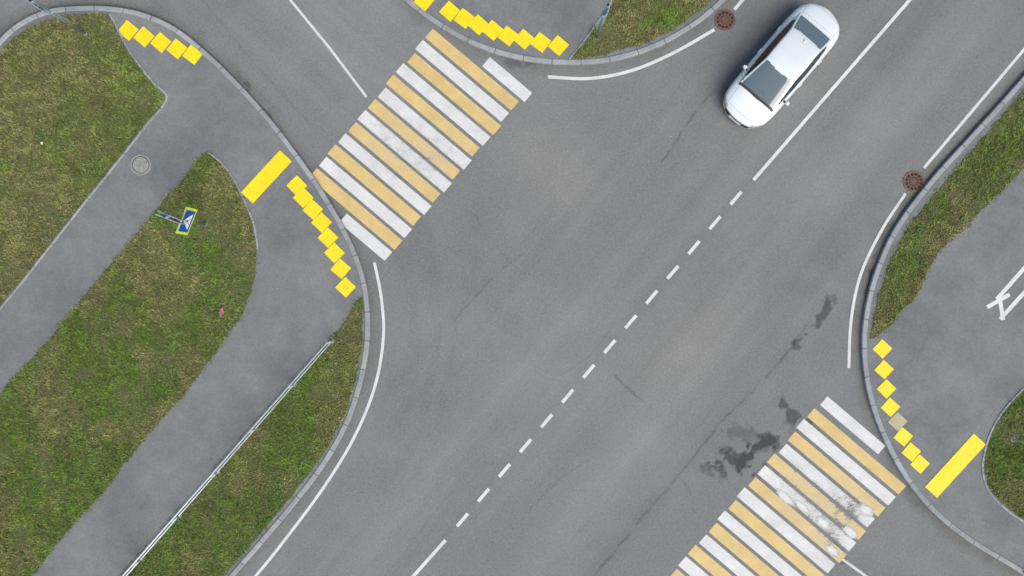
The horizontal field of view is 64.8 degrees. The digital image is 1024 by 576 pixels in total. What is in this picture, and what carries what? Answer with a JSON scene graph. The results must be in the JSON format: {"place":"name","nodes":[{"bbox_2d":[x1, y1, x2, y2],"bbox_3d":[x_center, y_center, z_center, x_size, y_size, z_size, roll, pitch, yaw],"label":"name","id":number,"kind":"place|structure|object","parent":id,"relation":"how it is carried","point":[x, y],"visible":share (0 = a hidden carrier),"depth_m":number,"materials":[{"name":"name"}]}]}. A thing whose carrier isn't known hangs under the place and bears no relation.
{"place":"outdoors","nodes":[
{"label":"outdoors","id":0,"kind":"place"},
{"bbox_2d":[0,11,364,575],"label":"pavement","id":1,"kind":"structure","parent":0,"point":[295,314],"depth_m":27.88,"materials":[{"name":"grey asphalt"}]},
{"bbox_2d":[0,13,163,304],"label":"grass verge","id":2,"kind":"object","parent":1,"relation":"on","point":[84,46],"depth_m":27.87,"materials":[{"name":"plant"}]},
{"bbox_2d":[26,0,86,35],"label":"traffic sign","id":3,"kind":"object","parent":2,"relation":"on","point":[40,6],"visible":1,"depth_m":25.64,"materials":[{"name":"metal"}]},
{"bbox_2d":[0,12,167,309],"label":"path edging","id":4,"kind":"object","parent":1,"relation":"on","point":[99,184],"visible":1,"depth_m":27.85,"materials":[{"name":"concrete"}]},
{"bbox_2d":[0,153,256,575],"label":"grass verge","id":5,"kind":"object","parent":1,"relation":"on","point":[162,366],"depth_m":27.87,"materials":[{"name":"plant"}]},
{"bbox_2d":[156,207,206,234],"bbox_3d":[-10.547,-2.167,26.220,0.657,3.320,0.673,-23,90,0],"label":"traffic sign","id":6,"kind":"object","parent":5,"relation":"on","point":[185,221],"visible":1,"depth_m":25.94,"materials":[{"name":"metal"}]},
{"bbox_2d":[130,154,150,174],"bbox_3d":[-12.834,-4.259,27.875,0.720,0.021,0.720,0,90,0],"label":"manhole cover","id":7,"kind":"object","parent":1,"relation":"on","point":[140,164],"visible":1,"depth_m":27.87,"materials":[{"name":"concrete"}]},
{"bbox_2d":[119,20,201,64],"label":"tactile paving","id":8,"kind":"structure","parent":1,"relation":"on","point":[160,41],"depth_m":27.86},
{"bbox_2d":[122,339,334,575],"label":"pedestrian fence","id":9,"kind":"object","parent":1,"relation":"on","point":[211,476],"visible":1,"depth_m":27.05,"materials":[{"name":"metal"}]},
{"bbox_2d":[208,153,258,249],"bbox_3d":[-9.486,-3.102,27.886,0.441,0.068,3.818,-27,90,0],"label":"path edging","id":10,"kind":"object","parent":1,"relation":"on","point":[225,167],"visible":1,"depth_m":27.85,"materials":[{"name":"concrete"}]},
{"bbox_2d":[127,298,362,575],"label":"grass verge","id":11,"kind":"object","parent":1,"relation":"on","point":[321,395],"depth_m":27.87,"materials":[{"name":"plant"}]},
{"bbox_2d":[241,151,291,202],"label":"tactile paving","id":12,"kind":"structure","parent":1,"relation":"on","point":[266,176],"depth_m":27.86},
{"bbox_2d":[0,0,1023,575],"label":"grass","id":13,"kind":"structure","parent":1,"relation":"on","point":[178,394],"depth_m":27.85,"materials":[{"name":"green plant"}]},
{"bbox_2d":[5,35,353,570],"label":"fallen leaves","id":14,"kind":"object","parent":13,"relation":"on","point":[139,315],"visible":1,"depth_m":27.81,"materials":[{"name":"brown plant"}]},
{"bbox_2d":[0,24,1023,575],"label":"weeds","id":15,"kind":"object","parent":13,"relation":"on","point":[242,302],"visible":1,"depth_m":27.80,"materials":[{"name":"green plant"}]},
{"bbox_2d":[286,175,355,296],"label":"tactile paving","id":16,"kind":"structure","parent":0,"point":[321,222],"depth_m":27.86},
{"bbox_2d":[0,0,1023,575],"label":"road","id":17,"kind":"structure","parent":0,"point":[538,254],"depth_m":28.00,"materials":[{"name":"grey asphalt"}]},
{"bbox_2d":[0,6,369,575],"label":"kerb","id":18,"kind":"structure","parent":17,"relation":"on","point":[315,183],"depth_m":27.84,"materials":[{"name":"concrete"}]},
{"bbox_2d":[254,262,384,575],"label":"edge line marking","id":19,"kind":"object","parent":17,"relation":"on","point":[347,448],"visible":1,"depth_m":28.00,"materials":[{"name":"white paint"}]},
{"bbox_2d":[312,29,531,260],"bbox_3d":[-3.369,-5.139,27.995,4.088,0.001,7.765,40,90,0],"label":"pedestrian crossing","id":20,"kind":"object","parent":17,"relation":"on","point":[378,188],"visible":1,"depth_m":28.00,"materials":[{"name":"white paint"}]},
{"bbox_2d":[403,0,727,64],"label":"kerb","id":21,"kind":"structure","parent":17,"relation":"on","point":[531,59],"depth_m":27.84,"materials":[{"name":"concrete"}]},
{"bbox_2d":[289,0,866,575],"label":"line marking","id":22,"kind":"object","parent":17,"relation":"on","point":[365,96],"visible":1,"depth_m":28.00,"materials":[{"name":"white paint"}]},
{"bbox_2d":[548,0,743,79],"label":"edge line marking","id":23,"kind":"object","parent":17,"relation":"on","point":[740,2],"visible":1,"depth_m":28.00,"materials":[{"name":"white paint"}]},
{"bbox_2d":[412,0,910,575],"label":"line marking","id":24,"kind":"object","parent":17,"relation":"on","point":[696,244],"visible":1,"depth_m":28.00,"materials":[{"name":"white paint"}]},
{"bbox_2d":[714,9,735,30],"bbox_3d":[7.389,-9.306,27.991,0.750,0.026,0.750,0,90,0],"label":"drain cover","id":25,"kind":"object","parent":17,"relation":"on","point":[724,19],"visible":1,"depth_m":27.98,"materials":[{"name":"metal"}]},
{"bbox_2d":[723,3,839,128],"bbox_3d":[9.142,-7.532,27.267,2.019,1.496,4.735,40,90,0],"label":"sedan car","id":26,"kind":"object","parent":17,"relation":"on","point":[765,84],"visible":1,"depth_m":26.95,"materials":[{"name":"white paint"}]},
{"bbox_2d":[671,396,905,575],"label":"pedestrian crossing","id":27,"kind":"object","parent":17,"relation":"on","point":[737,548],"visible":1,"depth_m":28.00,"materials":[{"name":"white paint"}]},
{"bbox_2d":[776,487,873,557],"bbox_3d":[10.930,7.495,27.991,2.268,0.001,3.439,-41,90,0],"label":"worn paint","id":28,"kind":"object","parent":27,"relation":"on","point":[864,509],"visible":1,"depth_m":27.99,"materials":[{"name":"white paint"}]},
{"bbox_2d":[903,171,924,191],"bbox_3d":[13.944,-3.694,27.991,0.750,0.026,0.750,0,90,0],"label":"drain cover","id":29,"kind":"object","parent":17,"relation":"on","point":[913,181],"visible":1,"depth_m":27.98,"materials":[{"name":"metal"}]},
{"bbox_2d":[847,48,1023,367],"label":"edge line marking","id":30,"kind":"object","parent":17,"relation":"on","point":[924,166],"visible":1,"depth_m":27.99,"materials":[{"name":"white paint"}]},
{"bbox_2d":[860,74,1023,574],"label":"kerb","id":31,"kind":"structure","parent":17,"relation":"on","point":[974,133],"depth_m":27.84,"materials":[{"name":"concrete"}]},
{"bbox_2d":[412,0,717,58],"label":"pavement","id":32,"kind":"structure","parent":0,"point":[570,22],"depth_m":27.88,"materials":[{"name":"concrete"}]},
{"bbox_2d":[413,0,568,55],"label":"tactile paving","id":33,"kind":"structure","parent":32,"relation":"on","point":[493,30],"depth_m":27.86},
{"bbox_2d":[569,1,610,58],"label":"path edging","id":34,"kind":"object","parent":32,"relation":"on","point":[587,36],"visible":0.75,"depth_m":27.85,"materials":[{"name":"concrete"}]},
{"bbox_2d":[573,0,709,58],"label":"grass verge","id":35,"kind":"object","parent":32,"relation":"on","point":[615,36],"depth_m":27.87,"materials":[{"name":"plant"}]},
{"bbox_2d":[595,0,611,39],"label":"traffic sign","id":36,"kind":"object","parent":35,"relation":"on","point":[604,15],"visible":1,"depth_m":25.44,"materials":[{"name":"metal"}]},
{"bbox_2d":[873,339,929,473],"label":"tactile paving","id":37,"kind":"structure","parent":0,"point":[886,389],"depth_m":27.86,"materials":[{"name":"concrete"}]},
{"bbox_2d":[867,83,1023,568],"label":"pavement","id":38,"kind":"structure","parent":0,"point":[953,358],"depth_m":27.88,"materials":[{"name":"grey asphalt"}]},
{"bbox_2d":[870,92,1023,338],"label":"grass verge","id":39,"kind":"object","parent":38,"relation":"on","point":[927,246],"depth_m":27.87,"materials":[{"name":"plant"}]},
{"bbox_2d":[981,387,1023,522],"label":"path edging","id":40,"kind":"object","parent":38,"relation":"on","point":[985,449],"visible":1,"depth_m":27.85,"materials":[{"name":"concrete"}]},
{"bbox_2d":[985,393,1023,516],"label":"grass verge","id":41,"kind":"object","parent":38,"relation":"on","point":[995,431],"depth_m":27.87,"materials":[{"name":"plant"}]},
{"bbox_2d":[1010,436,1023,442],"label":"sign post","id":42,"kind":"object","parent":41,"relation":"on","point":[1013,438],"visible":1,"depth_m":27.79,"materials":[{"name":"metal"}]},
{"bbox_2d":[986,266,1023,320],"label":"path marking","id":43,"kind":"object","parent":38,"relation":"on","point":[1000,297],"visible":1,"depth_m":27.87,"materials":[{"name":"white paint"}]},
{"bbox_2d":[925,434,985,496],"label":"tactile paving","id":44,"kind":"structure","parent":0,"point":[955,465],"depth_m":27.86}
]}

